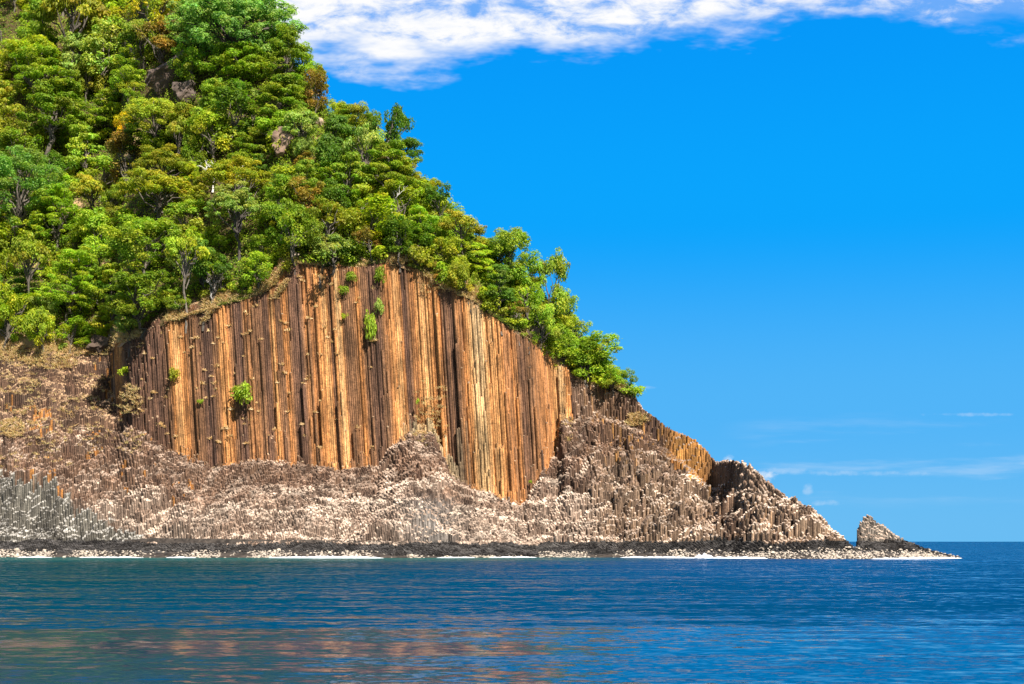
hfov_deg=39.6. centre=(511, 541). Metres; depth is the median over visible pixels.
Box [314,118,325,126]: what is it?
boulder
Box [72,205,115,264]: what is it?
tree
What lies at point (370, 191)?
tree
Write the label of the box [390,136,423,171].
tree
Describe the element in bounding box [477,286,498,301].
shrub
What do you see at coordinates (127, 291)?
tree
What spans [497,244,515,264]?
tree
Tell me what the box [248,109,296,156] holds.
tree
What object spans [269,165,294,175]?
shrub
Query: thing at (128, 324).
tree
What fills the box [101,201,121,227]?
tree
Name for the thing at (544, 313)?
tree
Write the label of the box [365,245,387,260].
shrub
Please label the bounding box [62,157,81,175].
tree
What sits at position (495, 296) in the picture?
tree
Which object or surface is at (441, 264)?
shrub
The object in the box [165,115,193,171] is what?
tree
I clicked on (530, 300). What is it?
shrub
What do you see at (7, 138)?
tree
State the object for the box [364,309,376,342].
shrub
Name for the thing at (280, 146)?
shrub
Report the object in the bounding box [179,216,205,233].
shrub
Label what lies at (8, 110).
tree
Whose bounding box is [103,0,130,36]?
tree
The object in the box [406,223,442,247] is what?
tree
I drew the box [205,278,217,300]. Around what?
dead tree
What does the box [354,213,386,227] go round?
shrub
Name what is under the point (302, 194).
tree
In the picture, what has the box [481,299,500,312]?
shrub
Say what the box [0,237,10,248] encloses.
shrub
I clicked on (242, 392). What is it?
shrub
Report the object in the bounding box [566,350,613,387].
tree
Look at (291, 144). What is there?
shrub
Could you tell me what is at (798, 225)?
sky
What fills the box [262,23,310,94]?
tree
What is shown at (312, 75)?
tree
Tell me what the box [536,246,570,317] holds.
tree
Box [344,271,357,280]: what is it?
shrub
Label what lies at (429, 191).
tree
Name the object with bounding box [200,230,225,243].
shrub
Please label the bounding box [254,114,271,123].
shrub
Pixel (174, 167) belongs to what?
shrub
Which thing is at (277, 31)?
tree
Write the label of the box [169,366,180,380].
shrub
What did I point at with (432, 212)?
shrub
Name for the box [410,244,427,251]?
shrub
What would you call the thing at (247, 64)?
tree
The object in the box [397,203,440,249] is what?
tree
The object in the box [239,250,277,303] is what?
tree
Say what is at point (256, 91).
tree
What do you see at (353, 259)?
shrub
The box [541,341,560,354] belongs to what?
shrub
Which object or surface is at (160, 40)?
tree
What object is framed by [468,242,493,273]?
tree
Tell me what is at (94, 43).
tree
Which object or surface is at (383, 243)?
shrub
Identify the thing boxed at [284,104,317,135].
tree
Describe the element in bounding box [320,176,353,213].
tree
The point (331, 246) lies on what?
tree
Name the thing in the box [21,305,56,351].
tree
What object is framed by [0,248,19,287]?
tree
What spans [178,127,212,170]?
tree
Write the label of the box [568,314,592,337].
tree
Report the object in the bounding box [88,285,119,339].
tree
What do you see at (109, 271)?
tree
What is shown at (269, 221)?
tree
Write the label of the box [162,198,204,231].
tree
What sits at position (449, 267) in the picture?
tree
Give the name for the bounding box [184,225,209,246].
tree
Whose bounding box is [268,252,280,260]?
shrub
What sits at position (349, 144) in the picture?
tree
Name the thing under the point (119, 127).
tree
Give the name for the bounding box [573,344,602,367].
tree
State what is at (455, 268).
tree
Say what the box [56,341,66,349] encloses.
shrub
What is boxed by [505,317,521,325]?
shrub
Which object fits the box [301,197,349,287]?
tree
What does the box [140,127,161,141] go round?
shrub
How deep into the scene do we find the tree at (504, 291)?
380.81 m
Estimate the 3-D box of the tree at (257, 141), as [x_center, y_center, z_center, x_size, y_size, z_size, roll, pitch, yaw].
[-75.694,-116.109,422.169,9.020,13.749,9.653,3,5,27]
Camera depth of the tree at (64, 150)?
469.87 m
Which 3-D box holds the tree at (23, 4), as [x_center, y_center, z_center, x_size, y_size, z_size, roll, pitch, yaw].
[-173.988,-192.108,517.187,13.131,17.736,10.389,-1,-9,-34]
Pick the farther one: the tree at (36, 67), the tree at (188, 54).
the tree at (36, 67)
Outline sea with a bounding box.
[0,542,1023,683]
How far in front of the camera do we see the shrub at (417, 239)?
388.91 m
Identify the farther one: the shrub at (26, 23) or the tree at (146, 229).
the shrub at (26, 23)
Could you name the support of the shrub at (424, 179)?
on the hillside
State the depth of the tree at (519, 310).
382.69 m
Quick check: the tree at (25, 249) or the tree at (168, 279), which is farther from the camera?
the tree at (25, 249)
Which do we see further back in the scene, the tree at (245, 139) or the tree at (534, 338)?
the tree at (245, 139)
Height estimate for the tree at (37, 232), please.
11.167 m
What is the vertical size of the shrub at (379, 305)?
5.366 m
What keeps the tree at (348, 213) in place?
on the hillside
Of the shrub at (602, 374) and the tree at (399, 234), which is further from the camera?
the shrub at (602, 374)
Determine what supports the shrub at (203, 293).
on the hillside
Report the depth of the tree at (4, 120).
469.27 m
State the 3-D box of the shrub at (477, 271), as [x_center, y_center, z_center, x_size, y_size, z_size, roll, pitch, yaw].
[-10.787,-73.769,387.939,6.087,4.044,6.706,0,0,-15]
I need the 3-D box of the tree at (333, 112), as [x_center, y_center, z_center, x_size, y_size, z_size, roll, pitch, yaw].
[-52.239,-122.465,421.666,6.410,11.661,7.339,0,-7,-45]
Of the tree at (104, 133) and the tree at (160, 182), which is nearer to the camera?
the tree at (160, 182)
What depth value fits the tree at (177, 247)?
384.52 m
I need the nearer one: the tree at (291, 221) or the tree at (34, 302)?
the tree at (291, 221)
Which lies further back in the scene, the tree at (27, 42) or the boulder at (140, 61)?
the tree at (27, 42)
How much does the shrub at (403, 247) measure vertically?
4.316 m
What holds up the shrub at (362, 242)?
on the hillside
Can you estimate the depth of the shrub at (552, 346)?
392.34 m
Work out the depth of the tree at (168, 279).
388.80 m
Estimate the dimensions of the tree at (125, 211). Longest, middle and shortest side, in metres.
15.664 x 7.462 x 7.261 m
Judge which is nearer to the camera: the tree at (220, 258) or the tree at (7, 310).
the tree at (220, 258)
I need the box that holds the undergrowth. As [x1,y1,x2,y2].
[0,0,628,390]
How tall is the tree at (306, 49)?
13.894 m
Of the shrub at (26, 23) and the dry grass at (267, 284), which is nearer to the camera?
the dry grass at (267, 284)
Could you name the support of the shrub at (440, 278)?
on the cliff
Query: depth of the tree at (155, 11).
470.71 m
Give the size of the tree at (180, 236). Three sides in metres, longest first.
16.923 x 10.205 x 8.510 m
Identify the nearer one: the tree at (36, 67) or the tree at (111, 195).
the tree at (111, 195)
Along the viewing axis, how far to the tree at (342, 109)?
421.79 m
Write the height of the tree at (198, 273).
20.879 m
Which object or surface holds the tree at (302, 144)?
on the hillside
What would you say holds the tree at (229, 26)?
on the hillside
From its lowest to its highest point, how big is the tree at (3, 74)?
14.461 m
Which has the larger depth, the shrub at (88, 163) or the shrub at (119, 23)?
the shrub at (119, 23)
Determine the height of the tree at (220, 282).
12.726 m
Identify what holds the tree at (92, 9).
on the hillside
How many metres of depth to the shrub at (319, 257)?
383.37 m
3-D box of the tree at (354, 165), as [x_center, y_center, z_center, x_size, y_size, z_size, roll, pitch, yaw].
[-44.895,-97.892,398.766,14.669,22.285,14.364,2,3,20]
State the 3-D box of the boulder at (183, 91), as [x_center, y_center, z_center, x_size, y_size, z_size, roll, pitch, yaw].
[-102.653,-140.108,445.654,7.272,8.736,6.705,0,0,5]
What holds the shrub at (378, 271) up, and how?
on the cliff
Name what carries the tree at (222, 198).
on the hillside
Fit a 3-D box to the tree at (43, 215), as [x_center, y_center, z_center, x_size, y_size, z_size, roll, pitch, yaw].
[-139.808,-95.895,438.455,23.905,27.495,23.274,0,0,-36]
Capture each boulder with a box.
[85,334,108,354]
[129,48,147,69]
[145,50,189,94]
[172,80,195,104]
[272,125,294,159]
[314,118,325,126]
[525,325,540,338]
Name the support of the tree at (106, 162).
on the hillside
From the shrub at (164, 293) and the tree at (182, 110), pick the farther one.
the tree at (182, 110)
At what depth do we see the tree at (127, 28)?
462.50 m
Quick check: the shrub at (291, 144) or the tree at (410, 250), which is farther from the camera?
the shrub at (291, 144)
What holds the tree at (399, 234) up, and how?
on the hillside
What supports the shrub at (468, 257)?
on the hillside
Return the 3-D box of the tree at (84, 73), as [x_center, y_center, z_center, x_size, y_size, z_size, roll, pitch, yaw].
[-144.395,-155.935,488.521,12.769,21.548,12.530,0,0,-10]
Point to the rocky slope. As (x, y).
(610, 478)
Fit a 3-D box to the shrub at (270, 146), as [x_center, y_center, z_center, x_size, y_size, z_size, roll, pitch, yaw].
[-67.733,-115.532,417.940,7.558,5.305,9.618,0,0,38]
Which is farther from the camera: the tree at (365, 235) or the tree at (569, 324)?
the tree at (569, 324)
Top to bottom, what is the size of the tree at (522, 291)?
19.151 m
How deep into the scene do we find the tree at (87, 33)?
504.28 m
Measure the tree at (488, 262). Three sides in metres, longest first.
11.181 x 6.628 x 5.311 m
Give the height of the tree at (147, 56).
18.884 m
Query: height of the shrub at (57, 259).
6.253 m
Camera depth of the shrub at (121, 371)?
390.65 m
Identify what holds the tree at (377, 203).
on the hillside
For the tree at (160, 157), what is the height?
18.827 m
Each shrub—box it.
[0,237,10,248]
[10,333,23,342]
[17,127,48,142]
[18,18,33,33]
[31,239,57,258]
[34,266,59,278]
[51,250,64,263]
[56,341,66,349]
[74,155,97,170]
[80,324,97,334]
[81,270,103,284]
[96,328,109,336]
[104,101,123,114]
[106,13,126,34]
[117,365,128,375]
[125,210,135,220]
[133,314,149,324]
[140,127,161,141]
[142,0,156,8]
[151,301,162,309]
[157,289,190,305]
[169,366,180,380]
[171,154,189,174]
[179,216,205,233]
[192,63,207,75]
[196,289,211,297]
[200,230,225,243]
[201,158,222,169]
[218,74,244,90]
[226,234,235,239]
[226,284,242,292]
[230,380,251,403]
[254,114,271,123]
[263,144,274,154]
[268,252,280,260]
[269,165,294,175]
[271,141,295,153]
[277,246,305,259]
[279,133,297,149]
[280,257,295,273]
[299,253,330,264]
[321,176,338,186]
[331,236,358,261]
[338,284,348,294]
[340,253,360,262]
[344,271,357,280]
[348,244,366,256]
[350,121,373,134]
[352,240,376,250]
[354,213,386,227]
[358,249,373,257]
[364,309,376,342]
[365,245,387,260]
[372,239,395,249]
[373,297,384,314]
[374,265,386,282]
[394,240,414,254]
[403,177,434,188]
[403,231,423,244]
[407,203,431,213]
[408,248,436,261]
[408,250,436,266]
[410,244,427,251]
[426,193,452,209]
[426,207,438,216]
[431,253,446,264]
[432,270,450,283]
[433,261,449,276]
[434,247,458,262]
[456,255,469,262]
[466,254,479,262]
[468,265,483,273]
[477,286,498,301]
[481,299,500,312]
[491,307,507,316]
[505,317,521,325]
[516,318,527,328]
[518,294,534,308]
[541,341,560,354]
[547,342,556,352]
[573,324,583,334]
[583,369,611,381]
[592,376,620,388]
[619,384,645,396]
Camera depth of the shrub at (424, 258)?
383.63 m
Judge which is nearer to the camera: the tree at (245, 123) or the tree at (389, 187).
the tree at (389, 187)
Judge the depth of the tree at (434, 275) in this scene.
383.04 m
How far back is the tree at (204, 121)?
422.04 m
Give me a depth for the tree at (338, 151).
404.77 m
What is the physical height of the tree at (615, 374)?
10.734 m
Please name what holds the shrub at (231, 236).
on the hillside
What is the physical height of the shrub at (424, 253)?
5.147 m
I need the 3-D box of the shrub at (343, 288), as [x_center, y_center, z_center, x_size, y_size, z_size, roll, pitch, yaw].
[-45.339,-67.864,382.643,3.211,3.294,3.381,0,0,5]
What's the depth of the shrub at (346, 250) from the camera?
384.00 m
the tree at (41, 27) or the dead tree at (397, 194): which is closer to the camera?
the dead tree at (397, 194)
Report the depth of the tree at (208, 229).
400.49 m
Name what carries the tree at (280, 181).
on the hillside
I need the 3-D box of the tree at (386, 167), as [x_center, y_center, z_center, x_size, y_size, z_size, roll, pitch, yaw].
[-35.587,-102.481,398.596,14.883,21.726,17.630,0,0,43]
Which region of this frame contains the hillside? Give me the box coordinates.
[0,0,619,489]
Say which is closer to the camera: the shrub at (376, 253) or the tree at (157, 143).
the shrub at (376, 253)
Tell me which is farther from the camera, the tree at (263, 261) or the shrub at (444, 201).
the shrub at (444, 201)
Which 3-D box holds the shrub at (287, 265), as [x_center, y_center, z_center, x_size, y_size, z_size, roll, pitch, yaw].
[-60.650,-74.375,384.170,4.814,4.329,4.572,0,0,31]
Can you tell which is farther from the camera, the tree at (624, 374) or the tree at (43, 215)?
the tree at (43, 215)
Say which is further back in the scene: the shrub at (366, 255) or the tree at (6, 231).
the tree at (6, 231)
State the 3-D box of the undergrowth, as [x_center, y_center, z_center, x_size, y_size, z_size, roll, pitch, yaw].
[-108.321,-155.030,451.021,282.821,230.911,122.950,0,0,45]
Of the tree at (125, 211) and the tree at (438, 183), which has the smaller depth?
the tree at (438, 183)
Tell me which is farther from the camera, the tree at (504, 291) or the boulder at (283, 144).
the boulder at (283, 144)
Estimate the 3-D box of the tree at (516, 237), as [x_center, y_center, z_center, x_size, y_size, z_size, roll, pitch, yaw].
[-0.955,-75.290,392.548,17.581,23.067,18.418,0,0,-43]
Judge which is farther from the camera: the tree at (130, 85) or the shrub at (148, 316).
the tree at (130, 85)
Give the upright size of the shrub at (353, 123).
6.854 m
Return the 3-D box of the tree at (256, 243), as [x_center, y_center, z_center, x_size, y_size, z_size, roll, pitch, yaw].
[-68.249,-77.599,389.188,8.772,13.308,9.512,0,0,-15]
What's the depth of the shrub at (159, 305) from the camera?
390.38 m
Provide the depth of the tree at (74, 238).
436.07 m
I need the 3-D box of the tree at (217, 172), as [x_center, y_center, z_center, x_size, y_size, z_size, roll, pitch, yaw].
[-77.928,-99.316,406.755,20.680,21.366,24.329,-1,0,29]
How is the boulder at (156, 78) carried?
on the hillside
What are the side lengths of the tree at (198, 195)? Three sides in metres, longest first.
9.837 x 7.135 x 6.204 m
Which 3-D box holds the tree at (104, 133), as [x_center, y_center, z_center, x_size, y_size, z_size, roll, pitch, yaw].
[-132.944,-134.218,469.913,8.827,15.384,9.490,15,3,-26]
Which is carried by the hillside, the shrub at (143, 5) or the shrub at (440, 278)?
the shrub at (143, 5)
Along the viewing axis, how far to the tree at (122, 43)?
482.86 m
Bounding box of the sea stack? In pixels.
[854,514,959,557]
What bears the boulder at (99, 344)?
on the hillside
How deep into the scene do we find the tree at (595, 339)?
393.76 m
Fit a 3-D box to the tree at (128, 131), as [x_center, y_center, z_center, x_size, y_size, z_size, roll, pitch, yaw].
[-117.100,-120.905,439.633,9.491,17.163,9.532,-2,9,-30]
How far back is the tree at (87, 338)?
412.77 m
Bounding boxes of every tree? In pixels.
[0,0,8,40]
[0,44,83,116]
[0,50,14,79]
[0,76,12,86]
[0,80,26,127]
[0,108,25,140]
[0,126,43,181]
[0,144,70,245]
[0,208,9,225]
[0,216,33,242]
[0,228,7,248]
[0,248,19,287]
[0,274,20,306]
[0,281,36,349]
[2,33,65,65]
[6,231,53,314]
[6,268,44,310]
[10,0,16,12]
[12,0,58,45]
[15,0,40,20]
[15,76,102,156]
[16,183,99,250]
[20,150,78,182]
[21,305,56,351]
[27,229,49,244]
[27,296,60,322]
[33,246,98,323]
[39,0,112,80]
[55,315,88,352]
[56,230,89,250]
[57,22,105,54]
[57,171,83,188]
[58,31,88,70]
[58,135,73,155]
[61,124,106,170]
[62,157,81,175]
[63,243,115,273]
[66,305,91,315]
[69,173,108,213]
[71,54,108,103]
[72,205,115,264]
[73,332,91,348]
[79,16,122,99]
[80,156,115,201]
[80,280,114,320]
[84,263,103,288]
[87,87,122,139]
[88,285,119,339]
[92,262,119,295]
[94,302,108,323]
[96,113,117,139]
[97,212,184,289]
[100,184,123,225]
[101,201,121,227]
[101,236,112,253]
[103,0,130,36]
[104,129,147,197]
[106,268,168,340]
[107,47,146,103]
[110,208,130,235]
[112,303,147,356]
[113,111,132,134]
[113,166,199,219]
[114,80,144,96]
[116,35,129,48]
[117,18,156,72]
[117,123,147,165]
[121,89,141,104]
[121,97,177,147]
[122,0,177,40]
[124,144,199,202]
[128,33,156,68]
[131,15,176,63]
[149,137,173,149]
[157,272,180,295]
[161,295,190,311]
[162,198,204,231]
[163,0,308,76]
[164,0,217,56]
[164,228,211,332]
[164,257,183,276]
[165,102,199,142]
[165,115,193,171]
[166,233,194,266]
[167,43,204,94]
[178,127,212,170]
[178,160,199,191]
[182,103,237,162]
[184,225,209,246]
[187,176,210,197]
[188,238,215,291]
[191,191,205,214]
[195,78,232,112]
[195,252,233,330]
[197,40,274,95]
[197,154,273,219]
[199,161,213,192]
[203,180,266,263]
[203,225,221,240]
[205,261,236,293]
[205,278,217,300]
[210,78,258,153]
[211,234,231,251]
[226,132,260,164]
[232,278,253,295]
[235,82,262,114]
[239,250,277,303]
[240,127,268,153]
[246,234,277,254]
[247,72,310,121]
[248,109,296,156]
[251,155,267,170]
[254,214,275,231]
[259,173,298,241]
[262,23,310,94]
[264,173,290,204]
[265,202,326,274]
[271,21,288,38]
[281,108,318,159]
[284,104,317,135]
[286,175,327,213]
[288,41,314,66]
[290,135,314,159]
[291,159,317,189]
[292,150,315,165]
[294,61,327,89]
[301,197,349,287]
[302,68,328,112]
[303,65,328,94]
[305,234,357,277]
[310,158,341,185]
[313,132,346,177]
[319,113,355,168]
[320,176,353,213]
[323,99,350,115]
[325,110,343,124]
[327,151,376,207]
[327,206,366,239]
[337,104,361,123]
[342,122,386,199]
[346,100,368,129]
[347,189,371,215]
[350,224,381,261]
[351,138,422,196]
[351,191,401,242]
[354,182,376,198]
[362,109,381,135]
[366,102,414,158]
[379,178,424,215]
[381,213,414,271]
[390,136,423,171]
[390,155,421,194]
[391,185,406,205]
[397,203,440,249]
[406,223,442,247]
[406,245,425,282]
[409,181,435,205]
[417,250,435,270]
[421,176,443,187]
[424,181,452,222]
[429,234,462,265]
[430,261,445,295]
[431,226,446,236]
[438,209,478,256]
[442,260,460,280]
[443,258,478,314]
[457,235,473,254]
[458,221,489,249]
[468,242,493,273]
[480,259,497,281]
[481,226,543,282]
[481,263,516,307]
[481,284,517,335]
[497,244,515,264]
[504,300,529,345]
[510,276,548,325]
[521,331,541,353]
[526,259,550,289]
[526,303,561,349]
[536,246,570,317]
[543,323,571,353]
[547,327,585,362]
[550,347,576,368]
[553,313,574,333]
[564,288,580,328]
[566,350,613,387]
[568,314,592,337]
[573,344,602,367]
[574,330,623,376]
[596,364,627,395]
[620,368,638,386]
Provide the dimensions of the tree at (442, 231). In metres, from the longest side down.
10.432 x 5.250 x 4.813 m
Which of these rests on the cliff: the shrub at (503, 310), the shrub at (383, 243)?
the shrub at (503, 310)
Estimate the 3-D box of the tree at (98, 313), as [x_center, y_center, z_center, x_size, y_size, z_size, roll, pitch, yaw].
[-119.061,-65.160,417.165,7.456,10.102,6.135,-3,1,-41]
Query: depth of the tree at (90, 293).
418.08 m
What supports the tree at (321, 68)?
on the hillside
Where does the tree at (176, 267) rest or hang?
on the hillside
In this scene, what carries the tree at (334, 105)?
on the hillside
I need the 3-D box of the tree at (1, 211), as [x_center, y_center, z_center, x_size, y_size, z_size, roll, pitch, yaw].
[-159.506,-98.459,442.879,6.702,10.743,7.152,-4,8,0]
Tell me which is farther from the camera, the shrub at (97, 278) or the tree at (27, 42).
the tree at (27, 42)
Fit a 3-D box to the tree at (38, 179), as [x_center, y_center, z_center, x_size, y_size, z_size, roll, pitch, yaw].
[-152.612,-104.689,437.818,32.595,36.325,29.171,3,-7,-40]
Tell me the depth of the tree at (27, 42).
486.72 m
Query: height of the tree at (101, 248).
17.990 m
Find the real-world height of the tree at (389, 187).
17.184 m
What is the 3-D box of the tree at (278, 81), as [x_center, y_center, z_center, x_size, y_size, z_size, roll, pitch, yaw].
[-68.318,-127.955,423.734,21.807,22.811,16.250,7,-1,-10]
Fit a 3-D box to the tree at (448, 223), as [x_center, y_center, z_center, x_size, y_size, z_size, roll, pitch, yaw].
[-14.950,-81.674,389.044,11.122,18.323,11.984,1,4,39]
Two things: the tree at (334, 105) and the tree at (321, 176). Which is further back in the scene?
the tree at (334, 105)
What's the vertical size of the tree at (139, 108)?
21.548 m
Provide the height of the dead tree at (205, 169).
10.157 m
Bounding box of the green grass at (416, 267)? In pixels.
[216,252,636,397]
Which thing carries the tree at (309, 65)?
on the hillside
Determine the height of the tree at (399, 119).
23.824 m
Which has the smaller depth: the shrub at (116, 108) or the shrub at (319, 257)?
the shrub at (319, 257)
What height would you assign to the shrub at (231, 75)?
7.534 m
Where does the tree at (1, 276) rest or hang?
on the hillside
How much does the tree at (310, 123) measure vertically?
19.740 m
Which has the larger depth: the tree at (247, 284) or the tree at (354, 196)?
the tree at (354, 196)
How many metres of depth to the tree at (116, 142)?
434.95 m
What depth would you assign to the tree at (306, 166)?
400.87 m
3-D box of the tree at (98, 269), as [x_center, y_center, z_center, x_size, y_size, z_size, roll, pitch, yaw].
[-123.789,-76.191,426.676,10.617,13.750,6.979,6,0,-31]
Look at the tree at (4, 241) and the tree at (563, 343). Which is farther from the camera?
the tree at (4, 241)
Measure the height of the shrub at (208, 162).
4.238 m
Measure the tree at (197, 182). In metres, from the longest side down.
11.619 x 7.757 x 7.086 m
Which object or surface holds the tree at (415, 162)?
on the hillside
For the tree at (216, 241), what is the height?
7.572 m
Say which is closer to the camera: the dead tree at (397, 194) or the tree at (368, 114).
the dead tree at (397, 194)
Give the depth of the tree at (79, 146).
459.84 m
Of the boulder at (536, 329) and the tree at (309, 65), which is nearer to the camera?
the boulder at (536, 329)
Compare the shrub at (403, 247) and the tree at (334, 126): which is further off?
the tree at (334, 126)
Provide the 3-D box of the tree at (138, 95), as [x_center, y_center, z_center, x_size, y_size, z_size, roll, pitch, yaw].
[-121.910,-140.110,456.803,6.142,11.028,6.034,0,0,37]
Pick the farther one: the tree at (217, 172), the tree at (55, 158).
the tree at (55, 158)
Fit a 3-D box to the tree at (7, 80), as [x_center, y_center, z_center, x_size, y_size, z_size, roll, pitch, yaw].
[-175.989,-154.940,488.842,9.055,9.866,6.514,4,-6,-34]
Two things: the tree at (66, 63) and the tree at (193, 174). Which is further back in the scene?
the tree at (66, 63)
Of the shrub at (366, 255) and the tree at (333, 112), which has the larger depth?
the tree at (333, 112)
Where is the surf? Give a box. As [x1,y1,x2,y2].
[34,553,953,558]
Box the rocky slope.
[0,343,855,556]
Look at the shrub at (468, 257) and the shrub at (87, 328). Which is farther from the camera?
the shrub at (87, 328)
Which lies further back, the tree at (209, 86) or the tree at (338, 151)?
the tree at (209, 86)
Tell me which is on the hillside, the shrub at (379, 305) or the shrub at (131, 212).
the shrub at (131, 212)
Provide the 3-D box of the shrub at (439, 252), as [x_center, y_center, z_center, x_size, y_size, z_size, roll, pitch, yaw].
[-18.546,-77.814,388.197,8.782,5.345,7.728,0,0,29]
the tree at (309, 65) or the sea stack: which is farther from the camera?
the tree at (309, 65)
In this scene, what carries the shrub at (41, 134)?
on the hillside
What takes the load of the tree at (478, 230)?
on the hillside
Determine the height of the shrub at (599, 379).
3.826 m
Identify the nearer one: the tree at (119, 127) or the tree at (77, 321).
the tree at (77, 321)
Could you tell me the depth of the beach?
354.54 m
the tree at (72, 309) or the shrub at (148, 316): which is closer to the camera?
the shrub at (148, 316)
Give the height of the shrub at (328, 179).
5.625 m
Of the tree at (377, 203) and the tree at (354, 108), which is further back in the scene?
the tree at (354, 108)
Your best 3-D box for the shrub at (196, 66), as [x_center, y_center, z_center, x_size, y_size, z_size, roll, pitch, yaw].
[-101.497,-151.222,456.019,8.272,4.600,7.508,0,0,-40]
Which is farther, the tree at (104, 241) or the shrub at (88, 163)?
the shrub at (88, 163)
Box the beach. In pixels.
[1,538,958,558]
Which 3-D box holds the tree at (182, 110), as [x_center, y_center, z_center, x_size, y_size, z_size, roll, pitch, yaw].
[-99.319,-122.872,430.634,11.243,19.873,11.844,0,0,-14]
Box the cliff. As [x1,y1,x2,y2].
[114,256,572,504]
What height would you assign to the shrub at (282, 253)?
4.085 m
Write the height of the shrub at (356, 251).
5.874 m
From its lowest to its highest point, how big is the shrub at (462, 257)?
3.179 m
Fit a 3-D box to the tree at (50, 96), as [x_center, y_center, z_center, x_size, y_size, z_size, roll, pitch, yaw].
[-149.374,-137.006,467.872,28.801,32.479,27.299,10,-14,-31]
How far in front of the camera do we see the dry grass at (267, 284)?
388.41 m
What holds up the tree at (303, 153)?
on the hillside
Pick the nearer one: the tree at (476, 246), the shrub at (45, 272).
the tree at (476, 246)
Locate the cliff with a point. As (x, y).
(403, 355)
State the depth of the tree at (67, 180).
453.27 m
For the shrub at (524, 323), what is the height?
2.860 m
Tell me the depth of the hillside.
429.85 m
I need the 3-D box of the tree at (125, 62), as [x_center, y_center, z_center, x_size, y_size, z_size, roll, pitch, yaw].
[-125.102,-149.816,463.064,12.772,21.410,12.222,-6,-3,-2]
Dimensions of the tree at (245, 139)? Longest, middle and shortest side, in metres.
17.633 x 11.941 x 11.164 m
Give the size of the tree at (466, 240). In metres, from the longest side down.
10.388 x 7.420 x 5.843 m
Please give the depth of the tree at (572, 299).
401.64 m
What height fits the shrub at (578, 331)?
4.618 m
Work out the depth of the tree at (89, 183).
440.99 m
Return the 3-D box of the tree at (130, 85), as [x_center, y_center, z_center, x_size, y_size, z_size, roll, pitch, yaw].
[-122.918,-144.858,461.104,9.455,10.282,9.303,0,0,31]
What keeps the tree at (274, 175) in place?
on the hillside
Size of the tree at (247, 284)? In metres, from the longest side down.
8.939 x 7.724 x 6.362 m
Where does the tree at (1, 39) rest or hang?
on the hillside
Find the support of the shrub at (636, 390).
on the hillside
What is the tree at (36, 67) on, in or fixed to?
on the hillside
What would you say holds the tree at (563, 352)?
on the hillside
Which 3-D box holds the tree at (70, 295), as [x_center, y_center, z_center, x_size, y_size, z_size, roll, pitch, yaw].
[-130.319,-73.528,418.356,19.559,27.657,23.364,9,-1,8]
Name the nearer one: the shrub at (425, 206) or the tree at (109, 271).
the shrub at (425, 206)
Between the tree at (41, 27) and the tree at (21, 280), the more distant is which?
the tree at (41, 27)
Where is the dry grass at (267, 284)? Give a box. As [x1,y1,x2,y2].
[0,244,650,469]
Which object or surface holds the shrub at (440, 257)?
on the hillside
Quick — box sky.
[267,0,1023,541]
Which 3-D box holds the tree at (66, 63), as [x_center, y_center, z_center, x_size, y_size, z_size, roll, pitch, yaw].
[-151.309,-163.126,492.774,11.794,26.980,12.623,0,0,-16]
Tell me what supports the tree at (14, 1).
on the hillside
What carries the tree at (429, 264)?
on the hillside
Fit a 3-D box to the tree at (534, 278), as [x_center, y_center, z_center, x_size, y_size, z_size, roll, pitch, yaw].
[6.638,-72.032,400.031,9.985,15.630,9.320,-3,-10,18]
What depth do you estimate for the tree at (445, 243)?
384.98 m
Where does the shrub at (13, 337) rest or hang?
on the hillside
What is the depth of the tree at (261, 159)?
415.67 m
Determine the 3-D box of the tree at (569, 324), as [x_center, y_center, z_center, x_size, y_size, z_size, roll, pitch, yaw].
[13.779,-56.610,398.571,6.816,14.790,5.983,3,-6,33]
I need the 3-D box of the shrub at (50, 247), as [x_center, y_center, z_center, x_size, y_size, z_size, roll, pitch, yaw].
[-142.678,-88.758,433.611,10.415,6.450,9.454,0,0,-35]
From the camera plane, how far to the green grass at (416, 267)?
384.54 m
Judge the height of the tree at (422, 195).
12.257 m
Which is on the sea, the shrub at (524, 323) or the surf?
the surf
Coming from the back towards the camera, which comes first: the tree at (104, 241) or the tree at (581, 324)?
the tree at (104, 241)
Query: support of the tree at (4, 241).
on the hillside
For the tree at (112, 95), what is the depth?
470.46 m
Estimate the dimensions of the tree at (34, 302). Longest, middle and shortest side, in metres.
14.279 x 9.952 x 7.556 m
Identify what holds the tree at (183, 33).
on the hillside
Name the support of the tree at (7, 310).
on the hillside
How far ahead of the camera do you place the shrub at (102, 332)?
412.17 m
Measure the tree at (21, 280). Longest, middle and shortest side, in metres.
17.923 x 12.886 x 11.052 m
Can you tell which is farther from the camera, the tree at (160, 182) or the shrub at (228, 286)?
the tree at (160, 182)

